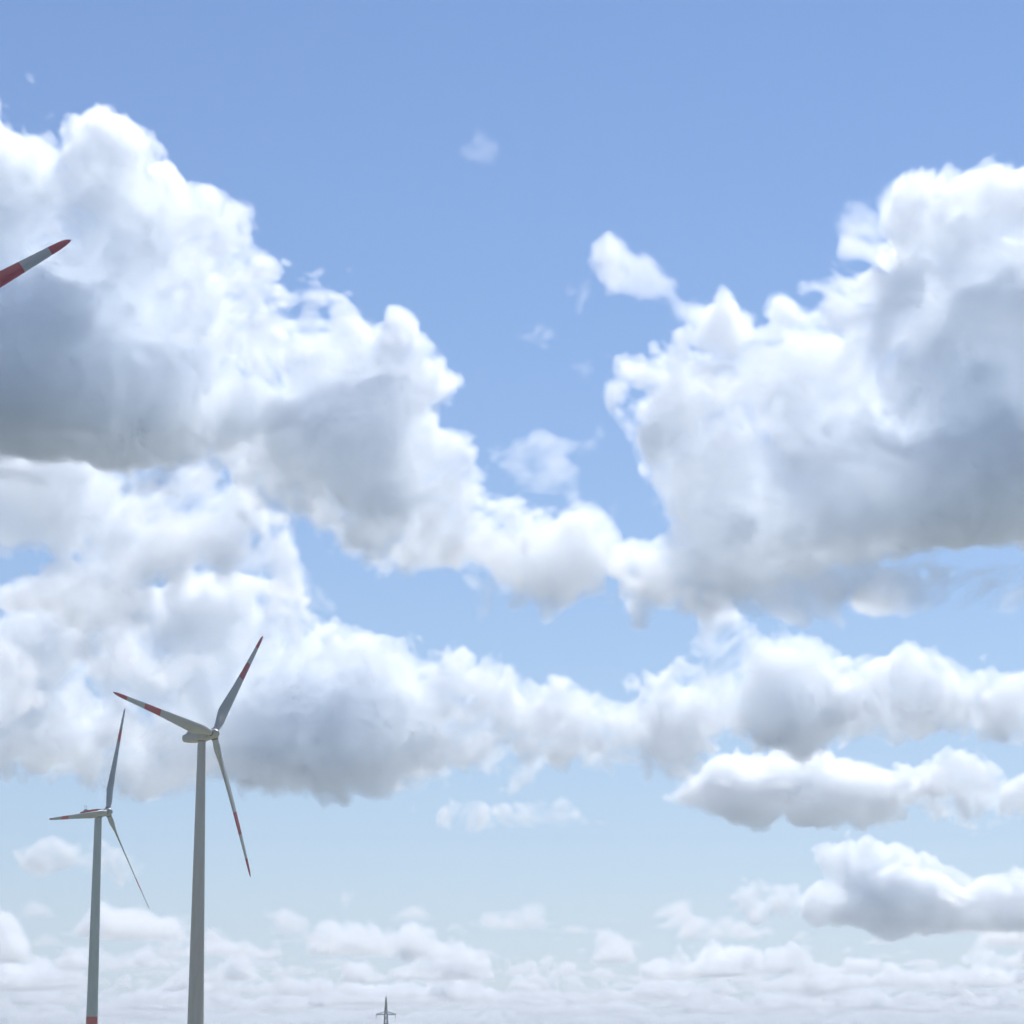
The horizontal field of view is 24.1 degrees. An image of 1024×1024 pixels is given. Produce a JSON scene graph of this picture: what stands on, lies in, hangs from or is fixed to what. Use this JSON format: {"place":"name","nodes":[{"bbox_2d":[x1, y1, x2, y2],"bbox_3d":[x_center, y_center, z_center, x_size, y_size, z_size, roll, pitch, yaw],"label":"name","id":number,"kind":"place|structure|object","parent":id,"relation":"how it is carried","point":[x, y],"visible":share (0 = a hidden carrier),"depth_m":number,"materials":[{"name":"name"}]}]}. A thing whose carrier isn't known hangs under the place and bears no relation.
{"place":"outdoors","nodes":[
{"label":"outdoors","id":0,"kind":"place"},
{"bbox_2d":[0,0,1023,1023],"label":"sky","id":1,"kind":"structure","parent":0,"point":[597,426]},
{"bbox_3d":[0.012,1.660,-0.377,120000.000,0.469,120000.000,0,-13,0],"label":"ground","id":2,"kind":"structure","parent":0,"visible":0},
{"bbox_2d":[0,239,70,287],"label":"wind turbine","id":3,"kind":"object","parent":2,"relation":"on","point":[12,272],"visible":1,"depth_m":356.16,"materials":[{"name":"metal"}]},
{"bbox_2d":[49,709,148,1023],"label":"wind turbine","id":4,"kind":"object","parent":2,"relation":"on","point":[93,970],"visible":1,"depth_m":900.03,"materials":[{"name":"metal"}]},
{"bbox_2d":[113,636,262,1023],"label":"wind turbine","id":5,"kind":"object","parent":2,"relation":"on","point":[200,734],"visible":1,"depth_m":717.93,"materials":[{"name":"metal"}]},
{"bbox_2d":[376,997,395,1023],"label":"power pylon","id":6,"kind":"object","parent":2,"relation":"on","point":[385,1012],"visible":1,"depth_m":1272.38,"materials":[{"name":"metal"}]}
]}

